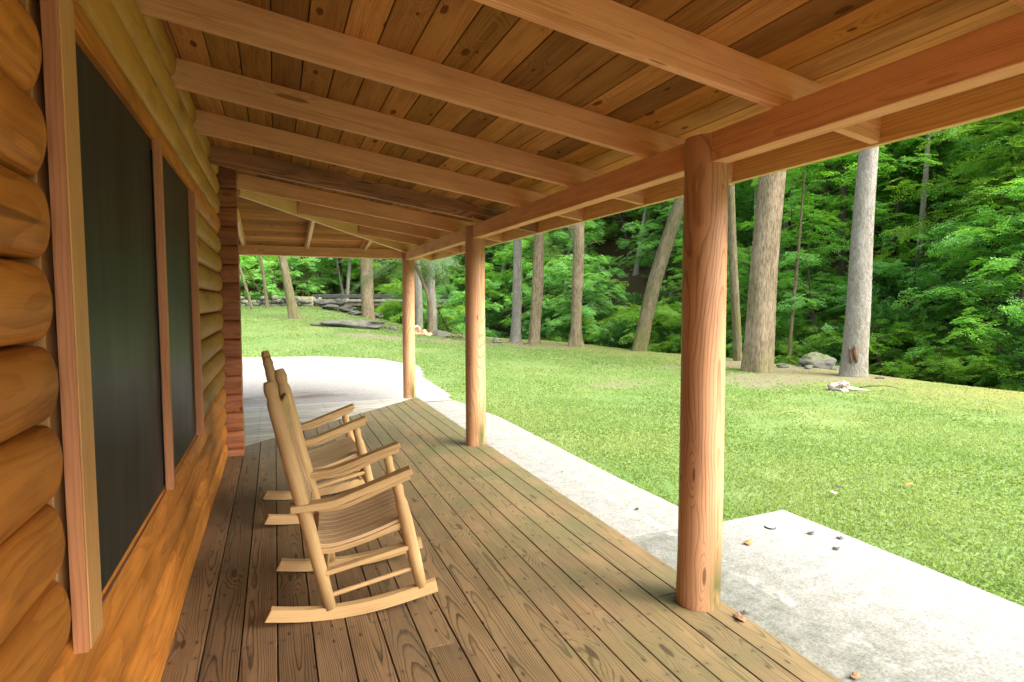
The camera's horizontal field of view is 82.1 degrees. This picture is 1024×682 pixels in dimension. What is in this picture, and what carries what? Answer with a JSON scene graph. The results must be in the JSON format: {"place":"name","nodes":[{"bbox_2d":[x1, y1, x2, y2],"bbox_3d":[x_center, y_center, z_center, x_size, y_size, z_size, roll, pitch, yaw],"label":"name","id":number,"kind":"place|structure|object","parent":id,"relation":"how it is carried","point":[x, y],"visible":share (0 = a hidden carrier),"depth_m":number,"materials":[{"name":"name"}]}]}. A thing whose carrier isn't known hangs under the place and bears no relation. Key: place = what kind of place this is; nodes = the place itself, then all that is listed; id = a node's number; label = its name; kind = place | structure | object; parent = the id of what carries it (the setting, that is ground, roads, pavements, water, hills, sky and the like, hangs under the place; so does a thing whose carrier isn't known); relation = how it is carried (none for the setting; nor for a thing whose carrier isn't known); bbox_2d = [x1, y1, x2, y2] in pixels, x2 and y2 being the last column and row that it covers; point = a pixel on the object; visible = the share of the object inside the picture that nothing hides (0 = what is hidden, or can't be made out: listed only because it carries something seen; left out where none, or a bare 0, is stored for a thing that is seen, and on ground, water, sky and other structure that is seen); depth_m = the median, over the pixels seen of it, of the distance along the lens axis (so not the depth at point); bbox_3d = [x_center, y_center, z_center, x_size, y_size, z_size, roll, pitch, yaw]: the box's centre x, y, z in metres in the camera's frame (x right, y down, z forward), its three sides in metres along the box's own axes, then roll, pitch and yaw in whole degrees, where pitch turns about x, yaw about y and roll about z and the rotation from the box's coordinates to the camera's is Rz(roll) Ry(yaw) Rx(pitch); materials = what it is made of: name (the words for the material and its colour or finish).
{"place":"outdoors","nodes":[
{"label":"outdoors","id":0,"kind":"place"},
{"bbox_2d":[242,356,451,407],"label":"driveway","id":1,"kind":"structure","parent":0,"point":[318,379],"depth_m":10.80,"materials":[{"name":"concrete"}]},
{"bbox_2d":[425,400,499,420],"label":"path","id":2,"kind":"structure","parent":0,"point":[453,410],"depth_m":8.54,"materials":[{"name":"concrete"}]},
{"bbox_2d":[454,418,545,446],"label":"path","id":3,"kind":"structure","parent":0,"point":[501,432],"depth_m":6.93,"materials":[{"name":"concrete"}]},
{"bbox_2d":[492,441,612,483],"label":"path","id":4,"kind":"structure","parent":0,"point":[546,462],"depth_m":5.72,"materials":[{"name":"concrete"}]},
{"bbox_2d":[548,476,677,537],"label":"path","id":5,"kind":"structure","parent":0,"point":[614,502],"depth_m":4.51,"materials":[{"name":"concrete"}]},
{"bbox_2d":[203,126,1023,681],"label":"ground","id":6,"kind":"structure","parent":0,"point":[637,284],"depth_m":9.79,"materials":[{"name":"green plant"}]},
{"bbox_2d":[240,256,302,299],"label":"tree","id":7,"kind":"object","parent":6,"relation":"on","point":[270,283],"visible":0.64,"depth_m":41.45,"materials":[{"name":"green plant"}]},
{"bbox_2d":[240,295,313,305],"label":"stone wall","id":8,"kind":"structure","parent":6,"relation":"on","point":[276,300],"depth_m":36.65,"materials":[{"name":"grey stone"}]},
{"bbox_2d":[278,256,301,318],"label":"tree","id":9,"kind":"object","parent":6,"relation":"on","point":[292,310],"visible":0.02,"depth_m":23.79,"materials":[{"name":"brown plant"}]},
{"bbox_2d":[242,257,342,295],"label":"tree","id":10,"kind":"object","parent":6,"relation":"on","point":[301,279],"visible":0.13,"depth_m":49.81,"materials":[{"name":"green plant"}]},
{"bbox_2d":[253,257,342,295],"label":"tree","id":11,"kind":"object","parent":6,"relation":"on","point":[311,282],"visible":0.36,"depth_m":44.61,"materials":[{"name":"green plant"}]},
{"bbox_2d":[300,260,360,298],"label":"tree","id":12,"kind":"object","parent":6,"relation":"on","point":[329,291],"visible":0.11,"depth_m":54.67,"materials":[{"name":"green plant"}]},
{"bbox_2d":[306,257,359,298],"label":"tree","id":13,"kind":"object","parent":6,"relation":"on","point":[335,262],"visible":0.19,"depth_m":48.52,"materials":[{"name":"green plant"}]},
{"bbox_2d":[310,318,386,328],"bbox_3d":[-5.817,-0.557,20.973,2.733,0.495,1.093,0,4,0],"label":"rock outcrop","id":14,"kind":"object","parent":6,"relation":"on","point":[360,323],"visible":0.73,"depth_m":20.67,"materials":[{"name":"grey stone"}]},
{"bbox_2d":[320,258,391,310],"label":"tree","id":15,"kind":"object","parent":6,"relation":"on","point":[356,283],"visible":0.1,"depth_m":53.87,"materials":[{"name":"green plant"}]},
{"bbox_2d":[360,258,375,318],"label":"tree","id":16,"kind":"object","parent":6,"relation":"on","point":[367,304],"visible":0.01,"depth_m":28.64,"materials":[{"name":"brown plant"}]},
{"bbox_2d":[335,259,401,310],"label":"tree","id":17,"kind":"object","parent":6,"relation":"on","point":[380,277],"visible":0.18,"depth_m":49.03,"materials":[{"name":"green plant"}]},
{"bbox_2d":[297,294,451,306],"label":"stone wall","id":18,"kind":"structure","parent":6,"relation":"on","point":[314,298],"depth_m":37.92,"materials":[{"name":"stone"}]},
{"bbox_2d":[348,256,464,335],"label":"tree","id":19,"kind":"object","parent":6,"relation":"on","point":[420,270],"visible":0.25,"depth_m":21.47,"materials":[{"name":"green plant"}]},
{"bbox_2d":[375,277,437,328],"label":"tree","id":20,"kind":"object","parent":6,"relation":"on","point":[391,317],"visible":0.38,"depth_m":33.24,"materials":[{"name":"green plant"}]},
{"bbox_2d":[414,260,422,328],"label":"tree","id":21,"kind":"object","parent":6,"relation":"on","point":[418,306],"visible":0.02,"depth_m":28.79,"materials":[{"name":"grey plant"}]},
{"bbox_2d":[387,260,464,299],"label":"tree","id":22,"kind":"object","parent":6,"relation":"on","point":[444,293],"visible":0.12,"depth_m":42.62,"materials":[{"name":"green plant"}]},
{"bbox_2d":[426,261,437,330],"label":"tree","id":23,"kind":"object","parent":6,"relation":"on","point":[432,292],"depth_m":29.27,"materials":[{"name":"grey plant"}]},
{"bbox_2d":[423,303,464,332],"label":"bush","id":24,"kind":"object","parent":6,"relation":"on","point":[448,318],"visible":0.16,"depth_m":33.34,"materials":[{"name":"green plant"}]},
{"bbox_2d":[422,278,502,337],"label":"tree","id":25,"kind":"object","parent":6,"relation":"on","point":[459,328],"visible":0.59,"depth_m":30.59,"materials":[{"name":"green plant"}]},
{"bbox_2d":[437,246,523,281],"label":"tree","id":26,"kind":"object","parent":6,"relation":"on","point":[486,263],"visible":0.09,"depth_m":40.28,"materials":[{"name":"green plant"}]},
{"bbox_2d":[452,263,510,326],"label":"tree","id":27,"kind":"object","parent":6,"relation":"on","point":[488,289],"visible":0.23,"depth_m":36.82,"materials":[{"name":"green plant"}]},
{"bbox_2d":[485,312,510,336],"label":"laurel bush","id":28,"kind":"object","parent":6,"relation":"on","point":[494,318],"visible":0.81,"depth_m":36.40,"materials":[{"name":"green plant"}]},
{"bbox_2d":[0,0,1023,681],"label":"log cabin","id":29,"kind":"object","parent":6,"relation":"on","point":[164,164],"visible":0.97,"depth_m":2.56,"materials":[{"name":"brown wood"}]},
{"bbox_2d":[6,0,203,653],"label":"window","id":30,"kind":"structure","parent":29,"relation":"in","point":[119,262],"depth_m":1.72,"materials":[{"name":"brown wood"}]},
{"bbox_2d":[261,350,372,524],"bbox_3d":[-1.348,0.627,4.150,0.779,1.112,0.596,-2,4,-24],"label":"rocking chair","id":31,"kind":"object","parent":29,"relation":"on","point":[350,445],"visible":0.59,"depth_m":4.03,"materials":[{"name":"brown wood"}]},
{"bbox_2d":[263,368,437,622],"bbox_3d":[-0.810,0.707,2.963,0.778,1.112,0.596,-1,4,-17],"label":"rocking chair","id":32,"kind":"object","parent":29,"relation":"on","point":[363,513],"visible":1,"depth_m":2.76,"materials":[{"name":"brown wood"}]},
{"bbox_2d":[485,232,570,334],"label":"tree","id":33,"kind":"object","parent":6,"relation":"on","point":[529,267],"visible":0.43,"depth_m":35.44,"materials":[{"name":"green plant"}]},
{"bbox_2d":[509,225,572,342],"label":"tree","id":34,"kind":"object","parent":6,"relation":"on","point":[515,335],"visible":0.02,"depth_m":23.78,"materials":[{"name":"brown plant"}]},
{"bbox_2d":[497,232,584,276],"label":"tree","id":35,"kind":"object","parent":6,"relation":"on","point":[508,248],"visible":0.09,"depth_m":39.59,"materials":[{"name":"green plant"}]},
{"bbox_2d":[511,270,571,339],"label":"tree","id":36,"kind":"object","parent":6,"relation":"on","point":[528,290],"visible":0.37,"depth_m":31.68,"materials":[{"name":"green plant"}]},
{"bbox_2d":[521,307,583,341],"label":"laurel bush","id":37,"kind":"object","parent":6,"relation":"on","point":[550,313],"visible":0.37,"depth_m":31.01,"materials":[{"name":"green plant"}]},
{"bbox_2d":[528,220,594,344],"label":"tree","id":38,"kind":"object","parent":6,"relation":"on","point":[537,294],"depth_m":22.79,"materials":[{"name":"grey plant"}]},
{"bbox_2d":[545,221,604,306],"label":"tree","id":39,"kind":"object","parent":6,"relation":"on","point":[569,239],"visible":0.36,"depth_m":34.86,"materials":[{"name":"green plant"}]},
{"bbox_2d":[526,254,629,343],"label":"tree","id":40,"kind":"object","parent":6,"relation":"on","point":[585,310],"visible":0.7,"depth_m":29.94,"materials":[{"name":"green plant"}]},
{"bbox_2d":[544,218,612,288],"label":"tree","id":41,"kind":"object","parent":6,"relation":"on","point":[591,248],"visible":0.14,"depth_m":38.25,"materials":[{"name":"green plant"}]},
{"bbox_2d":[532,257,635,322],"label":"tree","id":42,"kind":"object","parent":6,"relation":"on","point":[618,273],"visible":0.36,"depth_m":32.80,"materials":[{"name":"green plant"}]},
{"bbox_2d":[563,222,605,346],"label":"tree","id":43,"kind":"object","parent":6,"relation":"on","point":[575,339],"visible":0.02,"depth_m":21.77,"materials":[{"name":"brown plant"}]},
{"bbox_2d":[562,314,615,344],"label":"shrub","id":44,"kind":"object","parent":6,"relation":"on","point":[585,321],"visible":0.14,"depth_m":29.17,"materials":[{"name":"green plant"}]},
{"bbox_2d":[582,327,624,346],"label":"shrub","id":45,"kind":"object","parent":6,"relation":"on","point":[591,337],"visible":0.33,"depth_m":27.68,"materials":[{"name":"green plant"}]},
{"bbox_2d":[565,203,667,263],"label":"tree","id":46,"kind":"object","parent":6,"relation":"on","point":[610,227],"visible":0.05,"depth_m":40.84,"materials":[{"name":"green plant"}]},
{"bbox_2d":[599,300,640,343],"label":"tree","id":47,"kind":"object","parent":6,"relation":"on","point":[621,311],"visible":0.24,"depth_m":29.14,"materials":[{"name":"green plant"}]},
{"bbox_2d":[593,316,654,351],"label":"laurel bush","id":48,"kind":"object","parent":6,"relation":"on","point":[624,324],"visible":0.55,"depth_m":26.70,"materials":[{"name":"green plant"}]},
{"bbox_2d":[240,157,1020,377],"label":"undergrowth","id":49,"kind":"object","parent":6,"relation":"on","point":[834,257],"visible":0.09,"depth_m":33.28,"materials":[{"name":"green plant"}]},
{"bbox_2d":[607,201,672,258],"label":"tree","id":50,"kind":"object","parent":6,"relation":"on","point":[621,217],"visible":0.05,"depth_m":38.78,"materials":[{"name":"green plant"}]},
{"bbox_2d":[613,199,682,288],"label":"tree","id":51,"kind":"object","parent":6,"relation":"on","point":[646,259],"visible":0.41,"depth_m":33.05,"materials":[{"name":"green plant"}]},
{"bbox_2d":[614,296,681,351],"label":"tree","id":52,"kind":"object","parent":6,"relation":"on","point":[662,312],"visible":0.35,"depth_m":25.92,"materials":[{"name":"green plant"}]},
{"bbox_2d":[632,203,663,275],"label":"tree","id":53,"kind":"object","parent":6,"relation":"on","point":[636,270],"depth_m":35.99,"materials":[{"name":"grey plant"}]},
{"bbox_2d":[631,197,683,350],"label":"tree","id":54,"kind":"object","parent":6,"relation":"on","point":[651,294],"visible":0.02,"depth_m":20.22,"materials":[{"name":"brown plant"}]},
{"bbox_2d":[648,339,680,352],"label":"shrub","id":55,"kind":"object","parent":6,"relation":"on","point":[651,348],"visible":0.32,"depth_m":24.28,"materials":[{"name":"green plant"}]},
{"bbox_2d":[659,311,731,353],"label":"tree","id":56,"kind":"object","parent":6,"relation":"on","point":[676,319],"visible":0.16,"depth_m":24.28,"materials":[{"name":"green plant"}]},
{"bbox_2d":[661,218,748,312],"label":"tree","id":57,"kind":"object","parent":6,"relation":"on","point":[680,274],"visible":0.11,"depth_m":27.99,"materials":[{"name":"green plant"}]},
{"bbox_2d":[668,181,788,269],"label":"tree","id":58,"kind":"object","parent":6,"relation":"on","point":[743,196],"visible":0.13,"depth_m":30.10,"materials":[{"name":"green plant"}]},
{"bbox_2d":[728,184,741,360],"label":"tree","id":59,"kind":"object","parent":6,"relation":"on","point":[735,302],"visible":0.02,"depth_m":16.32,"materials":[{"name":"brown plant"}]},
{"bbox_2d":[726,251,790,330],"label":"tree","id":60,"kind":"object","parent":6,"relation":"on","point":[745,291],"visible":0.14,"depth_m":24.24,"materials":[{"name":"green plant"}]},
{"bbox_2d":[735,183,786,258],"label":"tree","id":61,"kind":"object","parent":6,"relation":"on","point":[744,236],"visible":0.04,"depth_m":32.14,"materials":[{"name":"green plant"}]},
{"bbox_2d":[739,170,785,372],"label":"tree","id":62,"kind":"object","parent":6,"relation":"on","point":[759,349],"visible":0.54,"depth_m":13.58,"materials":[{"name":"brown plant"}]},
{"bbox_2d":[726,326,799,362],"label":"shrub","id":63,"kind":"object","parent":6,"relation":"on","point":[776,345],"visible":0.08,"depth_m":21.04,"materials":[{"name":"green plant"}]},
{"bbox_2d":[734,171,799,221],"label":"tree","id":64,"kind":"object","parent":6,"relation":"on","point":[754,198],"visible":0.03,"depth_m":28.07,"materials":[{"name":"green plant"}]},
{"bbox_2d":[726,241,813,356],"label":"tree","id":65,"kind":"object","parent":6,"relation":"on","point":[779,294],"visible":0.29,"depth_m":21.12,"materials":[{"name":"green plant"}]},
{"bbox_2d":[726,199,850,360],"bbox_3d":[11.222,-2.105,22.286,5.528,6.358,5.454,-1,4,-20],"label":"tree","id":66,"kind":"object","parent":6,"relation":"on","point":[791,239],"visible":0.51,"depth_m":21.74,"materials":[{"name":"green plant"}]},
{"bbox_2d":[736,160,840,244],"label":"tree","id":67,"kind":"object","parent":6,"relation":"on","point":[819,206],"visible":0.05,"depth_m":31.16,"materials":[{"name":"green plant"}]},
{"bbox_2d":[774,320,837,363],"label":"shrub","id":68,"kind":"object","parent":6,"relation":"on","point":[804,330],"visible":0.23,"depth_m":20.78,"materials":[{"name":"green plant"}]},
{"bbox_2d":[774,338,838,365],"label":"shrub","id":69,"kind":"object","parent":6,"relation":"on","point":[794,351],"visible":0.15,"depth_m":19.32,"materials":[{"name":"green plant"}]},
{"bbox_2d":[778,263,836,310],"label":"laurel bush","id":70,"kind":"object","parent":6,"relation":"on","point":[805,274],"visible":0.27,"depth_m":24.04,"materials":[{"name":"green plant"}]},
{"bbox_2d":[798,352,836,368],"bbox_3d":[7.779,0.574,15.069,0.893,0.575,0.510,-1,4,-9],"label":"boulder","id":71,"kind":"object","parent":6,"relation":"on","point":[818,360],"visible":0.73,"depth_m":14.88,"materials":[{"name":"grey stone"}]},
{"bbox_2d":[743,249,918,374],"bbox_3d":[11.106,-0.792,20.667,6.393,4.724,5.776,-3,5,-40],"label":"tree","id":72,"kind":"object","parent":6,"relation":"on","point":[791,258],"visible":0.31,"depth_m":20.07,"materials":[{"name":"green plant"}]},
{"bbox_2d":[746,145,931,288],"bbox_3d":[13.129,-6.843,24.456,7.247,9.839,7.282,3,5,34],"label":"tree","id":73,"kind":"object","parent":6,"relation":"on","point":[827,187],"visible":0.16,"depth_m":24.21,"materials":[{"name":"green plant"}]},
{"bbox_2d":[837,156,847,303],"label":"tree","id":74,"kind":"object","parent":6,"relation":"on","point":[842,264],"depth_m":23.63,"materials":[{"name":"brown plant"}]},
{"bbox_2d":[802,327,889,371],"bbox_3d":[10.521,0.797,18.827,2.760,2.542,3.399,-3,5,-36],"label":"shrub","id":75,"kind":"object","parent":6,"relation":"on","point":[837,339],"visible":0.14,"depth_m":18.68,"materials":[{"name":"green plant"}]},
{"bbox_2d":[806,311,888,369],"bbox_3d":[11.541,0.263,19.687,3.728,2.788,3.027,-2,4,-28],"label":"shrub","id":76,"kind":"object","parent":6,"relation":"on","point":[831,322],"visible":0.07,"depth_m":20.01,"materials":[{"name":"green plant"}]},
{"bbox_2d":[827,380,870,391],"bbox_3d":[6.290,0.887,11.008,0.767,0.322,0.399,0,4,0],"label":"rock","id":77,"kind":"object","parent":6,"relation":"on","point":[843,386],"visible":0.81,"depth_m":10.93,"materials":[{"name":"grey stone"}]},
{"bbox_2d":[757,147,942,364],"bbox_3d":[9.043,-2.683,18.481,6.836,9.865,5.740,-2,4,-22],"label":"tree","id":78,"kind":"object","parent":6,"relation":"on","point":[793,175],"visible":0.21,"depth_m":18.86,"materials":[{"name":"green plant"}]},
{"bbox_2d":[838,146,878,377],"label":"tree","id":79,"kind":"object","parent":6,"relation":"on","point":[854,354],"visible":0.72,"depth_m":12.75,"materials":[{"name":"grey plant"}]},
{"bbox_2d":[796,146,950,248],"bbox_3d":[16.021,-7.162,26.129,6.200,6.231,5.099,0,4,4],"label":"tree","id":80,"kind":"object","parent":6,"relation":"on","point":[836,165],"visible":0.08,"depth_m":26.33,"materials":[{"name":"green plant"}]},
{"bbox_2d":[835,319,939,379],"bbox_3d":[10.857,0.769,17.202,3.104,2.858,3.822,0,4,-2],"label":"shrub","id":81,"kind":"object","parent":6,"relation":"on","point":[874,348],"visible":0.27,"depth_m":16.82,"materials":[{"name":"green plant"}]},
{"bbox_2d":[824,301,958,377],"bbox_3d":[11.784,0.272,18.062,4.014,2.989,4.011,-1,4,-16],"label":"laurel bush","id":82,"kind":"object","parent":6,"relation":"on","point":[882,314],"visible":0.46,"depth_m":17.59,"materials":[{"name":"green plant"}]},
{"bbox_2d":[821,229,988,352],"bbox_3d":[12.852,-1.107,19.327,5.643,4.614,6.245,1,4,10],"label":"tree","id":83,"kind":"object","parent":6,"relation":"on","point":[892,268],"visible":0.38,"depth_m":18.61,"materials":[{"name":"green plant"}]},
{"bbox_2d":[795,116,1021,277],"bbox_3d":[16.006,-7.518,23.715,7.585,10.298,7.622,-2,4,-31],"label":"tree","id":84,"kind":"object","parent":6,"relation":"on","point":[902,207],"visible":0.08,"depth_m":23.52,"materials":[{"name":"green plant"}]},
{"bbox_2d":[806,123,1023,304],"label":"tree","id":85,"kind":"object","parent":6,"relation":"on","point":[894,245],"visible":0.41,"depth_m":22.38,"materials":[{"name":"green plant"}]},
{"bbox_2d":[872,258,966,310],"bbox_3d":[13.858,-1.445,20.512,3.893,2.902,3.896,0,4,5],"label":"laurel bush","id":86,"kind":"object","parent":6,"relation":"on","point":[889,281],"visible":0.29,"depth_m":20.04,"materials":[{"name":"green plant"}]},
{"bbox_2d":[914,133,930,316],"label":"tree","id":87,"kind":"object","parent":6,"relation":"on","point":[923,205],"visible":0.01,"depth_m":20.66,"materials":[{"name":"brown plant"}]},
{"bbox_2d":[868,341,979,384],"bbox_3d":[11.238,1.193,15.801,3.088,2.309,2.507,2,4,23],"label":"shrub","id":88,"kind":"object","parent":6,"relation":"on","point":[937,362],"visible":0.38,"depth_m":15.74,"materials":[{"name":"green plant"}]},
{"bbox_2d":[870,310,977,385],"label":"tree","id":89,"kind":"object","parent":6,"relation":"on","point":[896,354],"visible":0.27,"depth_m":17.09,"materials":[{"name":"green plant"}]},
{"bbox_2d":[871,309,976,380],"bbox_3d":[12.615,0.364,18.383,3.015,2.776,3.712,-1,4,-13],"label":"shrub","id":90,"kind":"object","parent":6,"relation":"on","point":[937,334],"visible":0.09,"depth_m":17.81,"materials":[{"name":"green plant"}]},
{"bbox_2d":[874,130,1016,273],"bbox_3d":[16.658,-5.555,21.824,5.474,6.296,5.400,2,4,23],"label":"tree","id":91,"kind":"object","parent":6,"relation":"on","point":[948,145],"visible":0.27,"depth_m":21.99,"materials":[{"name":"green plant"}]},
{"bbox_2d":[873,110,1023,311],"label":"tree","id":92,"kind":"object","parent":6,"relation":"on","point":[1019,143],"visible":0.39,"depth_m":18.53,"materials":[{"name":"green plant"}]},
{"bbox_2d":[883,211,1023,388],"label":"tree","id":93,"kind":"object","parent":6,"relation":"on","point":[997,278],"visible":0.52,"depth_m":16.23,"materials":[{"name":"green plant"}]},
{"bbox_2d":[904,178,1023,383],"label":"tree","id":94,"kind":"object","parent":6,"relation":"on","point":[996,263],"visible":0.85,"depth_m":15.21,"materials":[{"name":"green plant"}]},
{"bbox_2d":[917,332,1019,389],"bbox_3d":[12.766,0.805,15.964,3.216,2.405,2.612,2,4,26],"label":"shrub","id":95,"kind":"object","parent":6,"relation":"on","point":[967,338],"visible":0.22,"depth_m":15.91,"materials":[{"name":"green plant"}]},
{"bbox_2d":[928,127,1023,289],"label":"tree","id":96,"kind":"object","parent":6,"relation":"on","point":[983,171],"visible":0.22,"depth_m":18.38,"materials":[{"name":"green plant"}]},
{"bbox_2d":[928,115,1023,226],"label":"tree","id":97,"kind":"object","parent":6,"relation":"on","point":[960,157],"visible":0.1,"depth_m":20.97,"materials":[{"name":"green plant"}]},
{"bbox_2d":[932,109,1023,265],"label":"tree","id":98,"kind":"object","parent":6,"relation":"on","point":[997,121],"visible":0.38,"depth_m":17.03,"materials":[{"name":"green plant"}]},
{"bbox_2d":[943,328,1023,391],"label":"shrub","id":99,"kind":"object","parent":6,"relation":"on","point":[991,364],"visible":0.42,"depth_m":14.57,"materials":[{"name":"green plant"}]},
{"bbox_2d":[968,321,1023,385],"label":"laurel bush","id":100,"kind":"object","parent":6,"relation":"on","point":[1019,331],"visible":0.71,"depth_m":14.29,"materials":[{"name":"green plant"}]},
{"bbox_2d":[968,299,1023,390],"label":"tree","id":101,"kind":"object","parent":6,"relation":"on","point":[1008,357],"visible":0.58,"depth_m":14.35,"materials":[{"name":"green plant"}]},
{"bbox_2d":[628,510,1023,681],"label":"pavement","id":102,"kind":"structure","parent":0,"point":[868,612],"depth_m":3.02,"materials":[{"name":"concrete"}]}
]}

